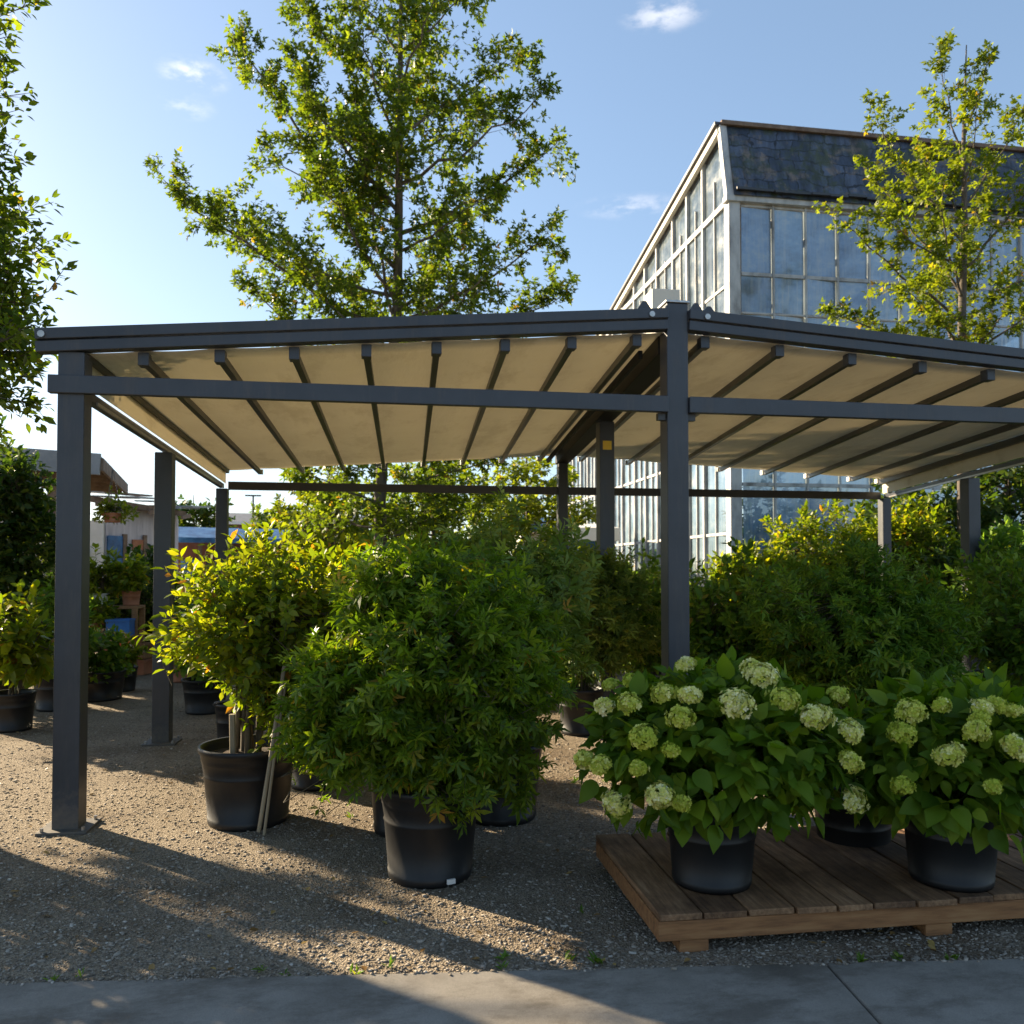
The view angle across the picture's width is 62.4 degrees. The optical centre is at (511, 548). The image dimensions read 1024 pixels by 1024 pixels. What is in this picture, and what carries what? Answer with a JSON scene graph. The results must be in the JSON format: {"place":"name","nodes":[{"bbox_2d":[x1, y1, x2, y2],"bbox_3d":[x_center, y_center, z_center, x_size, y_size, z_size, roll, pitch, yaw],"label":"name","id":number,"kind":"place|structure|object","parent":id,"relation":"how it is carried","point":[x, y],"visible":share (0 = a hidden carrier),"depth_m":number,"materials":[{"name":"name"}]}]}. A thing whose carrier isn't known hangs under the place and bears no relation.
{"place":"outdoors","nodes":[
{"label":"outdoors","id":0,"kind":"place"},
{"bbox_2d":[211,513,363,543],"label":"warehouse","id":1,"kind":"structure","parent":0,"point":[239,518],"depth_m":45.91,"materials":[{"name":"white paint"}]},
{"bbox_2d":[0,652,1023,985],"bbox_3d":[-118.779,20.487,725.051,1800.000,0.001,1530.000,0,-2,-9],"label":"ground","id":2,"kind":"structure","parent":0,"point":[164,802],"depth_m":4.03,"materials":[{"name":"grey gravel"}]},
{"bbox_2d":[0,579,53,732],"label":"potted shrub","id":3,"kind":"object","parent":2,"relation":"on","point":[26,659],"visible":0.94,"depth_m":7.88,"materials":[{"name":"green plant"}]},
{"bbox_2d":[0,0,80,455],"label":"broadleaf tree","id":4,"kind":"object","parent":2,"relation":"on","point":[16,334],"visible":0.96,"depth_m":5.65,"materials":[{"name":"green plant"}]},
{"bbox_2d":[0,415,90,689],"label":"potted shrub","id":5,"kind":"object","parent":2,"relation":"on","point":[28,521],"visible":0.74,"depth_m":9.45,"materials":[{"name":"green plant"}]},
{"bbox_2d":[14,573,102,711],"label":"potted shrub","id":6,"kind":"object","parent":2,"relation":"on","point":[44,699],"visible":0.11,"depth_m":9.00,"materials":[{"name":"green plant"}]},
{"bbox_2d":[0,446,127,576],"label":"market shelter","id":7,"kind":"object","parent":2,"relation":"on","point":[101,471],"visible":0.19,"depth_m":14.61,"materials":[{"name":"metal"}]},
{"bbox_2d":[91,469,139,524],"bbox_3d":[-7.014,-0.901,14.964,0.866,1.017,0.741,0,-2,-9],"label":"hanging basket","id":8,"kind":"object","parent":7,"relation":"hanging from","point":[106,510],"visible":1,"depth_m":14.86,"materials":[{"name":"ceramic"}]},
{"bbox_2d":[1,491,210,619],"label":"lean to shed","id":9,"kind":"object","parent":2,"relation":"on","point":[136,532],"visible":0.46,"depth_m":21.10,"materials":[{"name":"white paint"}]},
{"bbox_2d":[88,623,135,701],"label":"potted plant","id":10,"kind":"object","parent":2,"relation":"on","point":[108,674],"visible":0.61,"depth_m":9.74,"materials":[{"name":"green plant"}]},
{"bbox_2d":[105,605,144,665],"bbox_3d":[-5.842,1.310,11.819,1.150,1.000,0.800,0,-2,-9],"label":"plant stand","id":11,"kind":"object","parent":2,"relation":"on","point":[141,608],"visible":0.23,"depth_m":11.92,"materials":[{"name":"brown wood"}]},
{"bbox_2d":[89,591,120,635],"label":"potted plant","id":12,"kind":"object","parent":11,"relation":"on","point":[106,609],"visible":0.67,"depth_m":11.64,"materials":[{"name":"green plant"}]},
{"bbox_2d":[89,543,123,603],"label":"potted plant","id":13,"kind":"object","parent":11,"relation":"on","point":[96,581],"visible":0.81,"depth_m":11.99,"materials":[{"name":"green plant"}]},
{"bbox_2d":[105,618,135,635],"bbox_3d":[-5.419,1.091,11.717,0.320,0.228,0.320,0,-2,-9],"label":"crate","id":14,"kind":"object","parent":11,"relation":"on","point":[127,625],"visible":0.68,"depth_m":11.58,"materials":[{"name":"blue plastic"}]},
{"bbox_2d":[101,551,150,605],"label":"potted plant","id":15,"kind":"object","parent":11,"relation":"on","point":[131,576],"visible":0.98,"depth_m":12.01,"materials":[{"name":"green plant"}]},
{"bbox_2d":[102,630,148,691],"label":"potted plant","id":16,"kind":"object","parent":2,"relation":"on","point":[135,652],"visible":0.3,"depth_m":10.54,"materials":[{"name":"green plant"}]},
{"bbox_2d":[137,642,152,674],"bbox_3d":[-5.468,1.597,12.262,0.430,0.450,0.310,0,-2,2],"label":"box stack","id":17,"kind":"object","parent":2,"relation":"on","point":[145,666],"visible":0.24,"depth_m":12.17,"materials":[{"name":"cardboard"}]},
{"bbox_2d":[104,543,189,657],"bbox_3d":[-5.677,0.928,13.149,1.358,2.011,1.351,1,-2,-30],"label":"shelf","id":18,"kind":"object","parent":2,"relation":"on","point":[146,599],"visible":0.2,"depth_m":12.96,"materials":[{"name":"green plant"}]},
{"bbox_2d":[150,571,186,611],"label":"potted plant","id":19,"kind":"object","parent":2,"relation":"on","point":[181,585],"visible":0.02,"depth_m":16.98,"materials":[{"name":"green plant"}]},
{"bbox_2d":[174,598,194,616],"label":"potted plant","id":20,"kind":"object","parent":2,"relation":"on","point":[191,605],"visible":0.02,"depth_m":12.49,"materials":[{"name":"green plant"}]},
{"bbox_2d":[173,607,200,682],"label":"potted plant","id":21,"kind":"object","parent":2,"relation":"on","point":[176,679],"visible":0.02,"depth_m":11.30,"materials":[{"name":"green plant"}]},
{"bbox_2d":[174,573,214,613],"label":"potted plant","id":22,"kind":"object","parent":2,"relation":"on","point":[187,596],"depth_m":14.17,"materials":[{"name":"green plant"}]},
{"bbox_2d":[173,606,225,714],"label":"potted shrub","id":23,"kind":"object","parent":2,"relation":"on","point":[200,698],"visible":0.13,"depth_m":8.77,"materials":[{"name":"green plant"}]},
{"bbox_2d":[175,494,235,527],"bbox_3d":[-11.904,0.083,32.001,3.541,4.513,3.109,1,-2,-20],"label":"tree","id":24,"kind":"object","parent":2,"relation":"on","point":[202,517],"visible":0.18,"depth_m":31.65,"materials":[{"name":"green plant"}]},
{"bbox_2d":[213,699,255,737],"bbox_3d":[-2.273,1.455,6.965,0.348,0.456,0.345,0,-2,-9],"label":"plant bucket","id":25,"kind":"object","parent":2,"relation":"on","point":[222,719],"visible":0.34,"depth_m":6.83,"materials":[{"name":"black plastic"}]},
{"bbox_2d":[130,516,348,835],"bbox_3d":[-1.506,0.722,5.143,1.486,1.828,1.214,0,-2,15],"label":"potted shrub","id":26,"kind":"object","parent":2,"relation":"on","point":[255,613],"visible":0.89,"depth_m":4.89,"materials":[{"name":"green plant"}]},
{"bbox_2d":[178,527,303,613],"bbox_3d":[-9.129,0.800,28.653,3.982,2.900,6.096,0,-2,-9],"label":"kiosk","id":27,"kind":"object","parent":2,"relation":"on","point":[190,538],"visible":0.1,"depth_m":27.07,"materials":[{"name":"blue"}]},
{"bbox_2d":[180,560,193,611],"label":"window","id":28,"kind":"structure","parent":27,"relation":"in","point":[184,565],"depth_m":27.06,"materials":[{"name":"glass"}]},
{"bbox_2d":[245,495,260,523],"bbox_3d":[-11.650,0.045,38.012,0.700,4.900,0.140,0,-2,-9],"label":"street lamp","id":29,"kind":"object","parent":2,"relation":"on","point":[252,501],"visible":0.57,"depth_m":38.03,"materials":[{"name":"metal"}]},
{"bbox_2d":[248,500,313,532],"bbox_3d":[-9.412,0.253,34.056,3.636,4.282,3.782,1,-2,-42],"label":"tree","id":30,"kind":"object","parent":2,"relation":"on","point":[260,517],"visible":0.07,"depth_m":33.37,"materials":[{"name":"green plant"}]},
{"bbox_2d":[224,531,364,791],"bbox_3d":[-1.379,0.761,5.913,1.271,1.788,1.173,0,-2,-9],"label":"potted shrub","id":31,"kind":"object","parent":2,"relation":"on","point":[305,781],"visible":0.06,"depth_m":5.77,"materials":[{"name":"green plant"}]},
{"bbox_2d":[292,541,333,573],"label":"garden shrub","id":32,"kind":"object","parent":2,"relation":"on","point":[308,550],"visible":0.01,"depth_m":13.34,"materials":[{"name":"green plant"}]},
{"bbox_2d":[256,465,403,560],"bbox_3d":[-3.634,0.079,17.012,3.084,3.738,3.011,0,-2,-9],"label":"tree","id":33,"kind":"object","parent":2,"relation":"on","point":[282,511],"visible":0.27,"depth_m":16.61,"materials":[{"name":"green plant"}]},
{"bbox_2d":[142,0,580,551],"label":"broadleaf tree","id":34,"kind":"object","parent":2,"relation":"on","point":[383,152],"visible":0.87,"depth_m":13.84,"materials":[{"name":"green plant"}]},
{"bbox_2d":[321,525,476,837],"bbox_3d":[-0.628,0.747,5.085,1.142,1.773,1.034,1,-2,-25],"label":"potted shrub","id":35,"kind":"object","parent":2,"relation":"on","point":[378,822],"visible":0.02,"depth_m":4.98,"materials":[{"name":"green plant"}]},
{"bbox_2d":[266,534,579,889],"bbox_3d":[-0.407,0.763,4.167,1.580,1.692,1.330,0,-2,-9],"label":"potted shrub","id":36,"kind":"object","parent":2,"relation":"on","point":[420,697],"visible":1,"depth_m":3.90,"materials":[{"name":"green plant"}]},
{"bbox_2d":[338,461,531,561],"bbox_3d":[-1.589,-0.039,17.912,3.631,4.020,3.443,-1,-2,24],"label":"tree","id":37,"kind":"object","parent":2,"relation":"on","point":[396,470],"visible":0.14,"depth_m":17.45,"materials":[{"name":"green plant"}]},
{"bbox_2d":[447,515,488,560],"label":"garden shrub","id":38,"kind":"object","parent":2,"relation":"on","point":[459,525],"visible":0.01,"depth_m":13.02,"materials":[{"name":"green plant"}]},
{"bbox_2d":[8,710,936,970],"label":"leaf litter","id":39,"kind":"object","parent":2,"relation":"on","point":[930,942],"visible":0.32,"depth_m":3.48,"materials":[{"name":"brown plant"}]},
{"bbox_2d":[41,776,959,980],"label":"weeds","id":40,"kind":"object","parent":2,"relation":"on","point":[860,957],"visible":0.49,"depth_m":3.23,"materials":[{"name":"green plant"}]},
{"bbox_2d":[454,456,595,555],"bbox_3d":[0.382,-0.187,19.003,3.393,4.372,3.232,0,-2,-9],"label":"tree","id":41,"kind":"object","parent":2,"relation":"on","point":[536,508],"visible":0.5,"depth_m":18.56,"materials":[{"name":"green plant"}]},
{"bbox_2d":[434,478,617,826],"bbox_3d":[-0.087,0.599,5.251,1.490,2.078,1.211,0,-2,-9],"label":"potted shrub","id":42,"kind":"object","parent":2,"relation":"on","point":[549,570],"visible":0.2,"depth_m":5.16,"materials":[{"name":"green plant"}]},
{"bbox_2d":[34,288,1023,836],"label":"pergola","id":43,"kind":"object","parent":2,"relation":"on","point":[654,380],"visible":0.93,"depth_m":6.01,"materials":[{"name":"metal"}]},
{"bbox_2d":[517,524,619,551],"bbox_3d":[1.426,0.676,23.893,2.600,2.900,2.600,0,-2,-9],"label":"sales hut","id":44,"kind":"object","parent":2,"relation":"on","point":[591,536],"visible":0.11,"depth_m":22.75,"materials":[{"name":"white paint"}]},
{"bbox_2d":[556,540,660,736],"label":"potted shrub","id":45,"kind":"object","parent":2,"relation":"on","point":[612,642],"visible":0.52,"depth_m":7.65,"materials":[{"name":"green plant"}]},
{"bbox_2d":[617,558,695,674],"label":"potted shrub","id":46,"kind":"object","parent":2,"relation":"on","point":[655,576],"depth_m":12.36,"materials":[{"name":"green plant"}]},
{"bbox_2d":[617,537,719,678],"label":"potted shrub","id":47,"kind":"object","parent":2,"relation":"on","point":[651,658],"visible":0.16,"depth_m":8.45,"materials":[{"name":"green plant"}]},
{"bbox_2d":[702,541,807,609],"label":"potted shrub","id":48,"kind":"object","parent":2,"relation":"on","point":[739,572],"visible":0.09,"depth_m":13.17,"materials":[{"name":"green plant"}]},
{"bbox_2d":[689,536,825,702],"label":"potted shrub","id":49,"kind":"object","parent":2,"relation":"on","point":[715,633],"visible":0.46,"depth_m":6.66,"materials":[{"name":"green plant"}]},
{"bbox_2d":[717,533,840,565],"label":"garden shrub","id":50,"kind":"object","parent":2,"relation":"on","point":[739,542],"visible":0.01,"depth_m":14.36,"materials":[{"name":"green plant"}]},
{"bbox_2d":[568,119,1023,604],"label":"greenhouse","id":51,"kind":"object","parent":2,"relation":"on","point":[740,228],"visible":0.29,"depth_m":18.73,"materials":[{"name":"glass"},{"name":"slate"},{"name":"cream painted metal"}]},
{"bbox_2d":[568,461,571,518],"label":"window","id":52,"kind":"structure","parent":51,"relation":"in","point":[570,463],"depth_m":32.89,"materials":[{"name":"clear glass"}]},
{"bbox_2d":[572,456,579,514],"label":"window","id":53,"kind":"structure","parent":51,"relation":"in","point":[575,463],"depth_m":32.02,"materials":[{"name":"clear glass"}]},
{"bbox_2d":[580,456,586,522],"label":"window","id":54,"kind":"structure","parent":51,"relation":"in","point":[583,465],"depth_m":30.98,"materials":[{"name":"clear glass"}]},
{"bbox_2d":[587,457,593,523],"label":"window","id":55,"kind":"structure","parent":51,"relation":"in","point":[590,460],"depth_m":29.98,"materials":[{"name":"clear glass"}]},
{"bbox_2d":[594,458,595,523],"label":"window","id":56,"kind":"structure","parent":51,"relation":"in","point":[594,458],"depth_m":29.15,"materials":[{"name":"clear glass"}]},
{"bbox_2d":[612,334,621,560],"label":"window","id":57,"kind":"structure","parent":51,"relation":"in","point":[617,462],"depth_m":26.62,"materials":[{"name":"clear glass"}]},
{"bbox_2d":[621,290,633,570],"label":"window","id":58,"kind":"structure","parent":51,"relation":"in","point":[627,471],"depth_m":25.59,"materials":[{"name":"clear glass"}]},
{"bbox_2d":[633,272,644,569],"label":"window","id":59,"kind":"structure","parent":51,"relation":"in","point":[638,287],"depth_m":24.48,"materials":[{"name":"clear glass"}]},
{"bbox_2d":[644,253,656,570],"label":"window","id":60,"kind":"structure","parent":51,"relation":"in","point":[649,269],"depth_m":23.49,"materials":[{"name":"clear glass"}]},
{"bbox_2d":[655,226,670,570],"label":"window","id":61,"kind":"structure","parent":51,"relation":"in","point":[662,250],"depth_m":22.66,"materials":[{"name":"clear glass"}]},
{"bbox_2d":[671,202,685,300],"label":"window","id":62,"kind":"structure","parent":51,"relation":"in","point":[678,237],"depth_m":21.33,"materials":[{"name":"clear glass"}]},
{"bbox_2d":[685,175,702,586],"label":"window","id":63,"kind":"structure","parent":51,"relation":"in","point":[693,285],"depth_m":20.25,"materials":[{"name":"clear glass"}]},
{"bbox_2d":[701,144,725,604],"bbox_3d":[4.565,-3.565,19.004,0.110,11.123,1.255,0,-2,-9],"label":"window","id":64,"kind":"structure","parent":51,"relation":"in","point":[712,193],"depth_m":19.17,"materials":[{"name":"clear glass"}]},
{"bbox_2d":[740,205,776,557],"bbox_3d":[5.316,-2.774,18.227,0.754,9.400,0.092,0,-2,-9],"label":"window","id":65,"kind":"structure","parent":51,"relation":"in","point":[757,229],"depth_m":18.29,"materials":[{"name":"clear glass"}]},
{"bbox_2d":[774,207,809,560],"bbox_3d":[6.061,-2.771,18.351,0.754,9.400,0.094,0,-2,-9],"label":"window","id":66,"kind":"structure","parent":51,"relation":"in","point":[791,300],"depth_m":18.43,"materials":[{"name":"clear glass"}]},
{"bbox_2d":[807,210,841,552],"bbox_3d":[6.806,-2.767,18.471,0.754,9.400,0.091,0,-2,-9],"label":"window","id":67,"kind":"structure","parent":51,"relation":"in","point":[822,242],"depth_m":18.55,"materials":[{"name":"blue glass"}]},
{"bbox_2d":[839,212,873,527],"bbox_3d":[7.551,-2.764,18.593,0.754,9.400,0.091,0,-2,-9],"label":"window","id":68,"kind":"structure","parent":51,"relation":"in","point":[854,265],"depth_m":18.67,"materials":[{"name":"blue glass"}]},
{"bbox_2d":[870,215,903,508],"bbox_3d":[8.296,-2.761,18.714,0.754,9.400,0.090,0,-2,-9],"label":"window","id":69,"kind":"structure","parent":51,"relation":"in","point":[887,315],"depth_m":18.79,"materials":[{"name":"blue glass"}]},
{"bbox_2d":[901,217,935,503],"bbox_3d":[9.041,-2.758,18.838,0.754,9.400,0.094,0,-2,-9],"label":"window","id":70,"kind":"structure","parent":51,"relation":"in","point":[907,258],"depth_m":18.90,"materials":[{"name":"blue glass"}]},
{"bbox_2d":[932,220,960,539],"bbox_3d":[9.787,-2.755,18.958,0.754,9.400,0.090,0,-2,-9],"label":"window","id":71,"kind":"structure","parent":51,"relation":"in","point":[955,226],"depth_m":19.06,"materials":[{"name":"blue glass"}]},
{"bbox_2d":[966,221,995,527],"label":"window","id":72,"kind":"structure","parent":51,"relation":"in","point":[979,237],"depth_m":19.19,"materials":[{"name":"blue glass"}]},
{"bbox_2d":[992,223,1023,522],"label":"window","id":73,"kind":"structure","parent":51,"relation":"in","point":[1016,342],"depth_m":19.29,"materials":[{"name":"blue glass"}]},
{"bbox_2d":[1022,225,1023,333],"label":"window","id":74,"kind":"structure","parent":51,"relation":"in","point":[1022,225],"depth_m":19.39,"materials":[{"name":"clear glass"}]},
{"bbox_2d":[735,549,875,739],"bbox_3d":[2.584,0.847,7.497,1.634,1.700,1.208,0,-2,-9],"label":"potted shrub","id":75,"kind":"object","parent":2,"relation":"on","point":[792,562],"visible":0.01,"depth_m":7.77,"materials":[{"name":"green plant"}]},
{"bbox_2d":[596,826,1023,952],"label":"pallet","id":76,"kind":"object","parent":2,"relation":"on","point":[813,882],"visible":0.67,"depth_m":3.52,"materials":[{"name":"brown wood"}]},
{"bbox_2d":[573,645,881,894],"bbox_3d":[0.870,0.939,3.678,1.298,1.002,1.133,0,-2,-9],"label":"potted hydrangea","id":77,"kind":"object","parent":76,"relation":"on","point":[700,757],"visible":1,"depth_m":3.38,"materials":[{"name":"green plant"}]},
{"bbox_2d":[814,787,891,848],"bbox_3d":[1.728,1.433,4.285,0.406,0.360,0.406,0,-2,-9],"label":"nursery pot","id":78,"kind":"object","parent":76,"relation":"on","point":[840,829],"visible":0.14,"depth_m":4.13,"materials":[{"name":"black plastic"}]},
{"bbox_2d":[831,662,1023,892],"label":"potted hydrangea","id":79,"kind":"object","parent":76,"relation":"on","point":[945,788],"visible":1,"depth_m":3.44,"materials":[{"name":"green plant"}]},
{"bbox_2d":[759,499,877,584],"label":"potted shrub","id":80,"kind":"object","parent":2,"relation":"on","point":[804,534],"visible":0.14,"depth_m":13.36,"materials":[{"name":"green plant"}]},
{"bbox_2d":[736,532,992,775],"bbox_3d":[2.529,0.765,6.252,2.118,1.797,1.355,1,-2,-30],"label":"potted shrub","id":81,"kind":"object","parent":2,"relation":"on","point":[855,640],"visible":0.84,"depth_m":6.02,"materials":[{"name":"green plant"}]},
{"bbox_2d":[834,492,960,589],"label":"potted shrub","id":82,"kind":"object","parent":2,"relation":"on","point":[904,533],"visible":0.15,"depth_m":13.54,"materials":[{"name":"green plant"}]},
{"bbox_2d":[857,534,961,662],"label":"garden shrub","id":83,"kind":"object","parent":2,"relation":"on","point":[944,553],"visible":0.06,"depth_m":13.02,"materials":[{"name":"green plant"}]},
{"bbox_2d":[827,478,1005,559],"bbox_3d":[7.331,0.151,14.956,2.916,3.486,3.240,0,-2,-9],"label":"tree","id":84,"kind":"object","parent":2,"relation":"on","point":[872,510],"visible":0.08,"depth_m":14.71,"materials":[{"name":"green plant"}]},
{"bbox_2d":[812,28,1023,535],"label":"broadleaf tree","id":85,"kind":"object","parent":2,"relation":"on","point":[965,230],"visible":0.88,"depth_m":14.20,"materials":[{"name":"green plant"}]},
{"bbox_2d":[926,517,1023,687],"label":"potted shrub","id":86,"kind":"object","parent":2,"relation":"on","point":[1001,541],"visible":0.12,"depth_m":9.27,"materials":[{"name":"green plant"}]},
{"bbox_2d":[929,550,1023,686],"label":"potted shrub","id":87,"kind":"object","parent":2,"relation":"on","point":[1004,638],"visible":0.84,"depth_m":6.62,"materials":[{"name":"green plant"}]},
{"bbox_2d":[937,450,1023,547],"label":"tree","id":88,"kind":"object","parent":2,"relation":"on","point":[999,507],"visible":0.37,"depth_m":14.63,"materials":[{"name":"green plant"}]},
{"bbox_2d":[981,514,1023,567],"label":"garden shrub","id":89,"kind":"object","parent":2,"relation":"on","point":[1007,520],"visible":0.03,"depth_m":12.82,"materials":[{"name":"green plant"}]},
{"bbox_2d":[0,959,1023,1023],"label":"pavement","id":90,"kind":"structure","parent":0,"point":[986,991],"depth_m":2.93,"materials":[{"name":"concrete"}]},
{"bbox_2d":[0,0,1023,547],"label":"sky","id":91,"kind":"structure","parent":0,"point":[116,83],"materials":[{"name":"blue"}]},
{"bbox_2d":[515,516,575,540],"bbox_3d":[0.492,0.576,21.992,2.254,3.000,2.254,0,-2,13],"label":"parasol","id":92,"kind":"object","parent":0,"point":[543,519],"visible":0.02,"depth_m":21.22,"materials":[{"name":"white paint"}]},
{"bbox_2d":[742,487,777,550],"bbox_3d":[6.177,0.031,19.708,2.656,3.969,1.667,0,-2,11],"label":"window frame","id":93,"kind":"object","parent":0,"point":[742,528],"visible":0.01,"depth_m":19.52,"materials":[{"name":"white metal"}]}
]}

